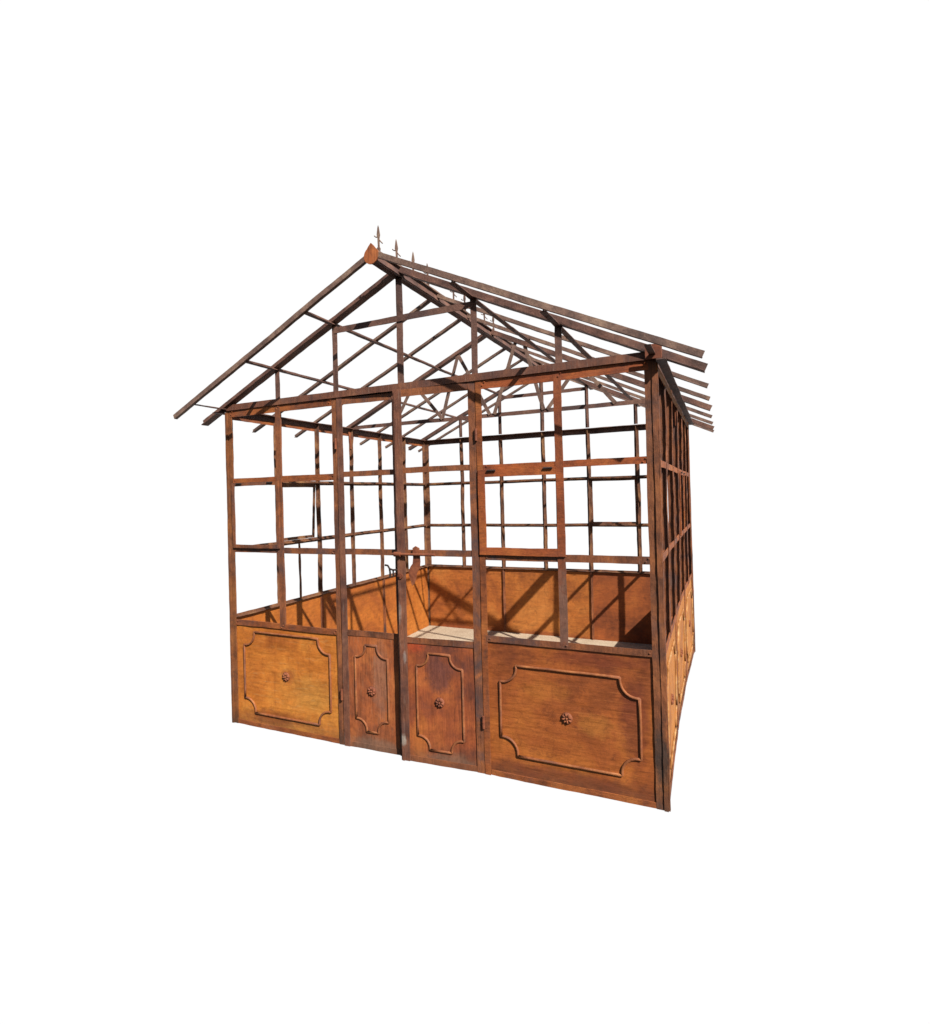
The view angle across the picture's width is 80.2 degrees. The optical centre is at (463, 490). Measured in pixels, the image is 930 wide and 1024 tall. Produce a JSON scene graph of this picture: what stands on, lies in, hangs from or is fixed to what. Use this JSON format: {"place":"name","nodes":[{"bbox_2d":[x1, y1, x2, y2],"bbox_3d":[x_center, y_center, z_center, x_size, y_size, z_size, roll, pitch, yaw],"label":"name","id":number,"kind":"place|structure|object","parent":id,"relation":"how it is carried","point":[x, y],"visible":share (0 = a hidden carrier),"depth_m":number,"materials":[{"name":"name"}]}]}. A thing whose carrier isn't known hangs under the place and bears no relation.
{"place":"outdoors","nodes":[
{"label":"outdoors","id":0,"kind":"place"},
{"bbox_2d":[0,0,929,1023],"label":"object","id":1,"kind":"structure","parent":0,"point":[745,184],"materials":[{"name":"brown wood"}]},
{"bbox_2d":[407,625,651,649],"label":"floor","id":2,"kind":"structure","parent":0,"point":[444,633],"depth_m":6.13,"materials":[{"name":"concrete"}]},
{"bbox_2d":[173,226,713,811],"bbox_3d":[0.261,0.041,4.774,3.485,3.214,3.580,-2,0,25],"label":"greenhouse","id":3,"kind":"object","parent":2,"relation":"on","point":[349,664],"visible":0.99,"depth_m":3.52,"materials":[{"name":"brown wood"}]},
{"bbox_2d":[334,391,401,755],"bbox_3d":[-0.599,0.518,3.539,0.473,2.276,0.053,-2,0,21],"label":"door","id":4,"kind":"structure","parent":3,"relation":"in","point":[370,693],"depth_m":3.54,"materials":[{"name":"wood"}]},
{"bbox_2d":[385,381,484,773],"bbox_3d":[-0.191,0.506,3.309,0.645,2.276,0.070,-2,0,22],"label":"door","id":5,"kind":"structure","parent":3,"relation":"in","point":[443,720],"depth_m":3.30,"materials":[{"name":"wood"}]}
]}

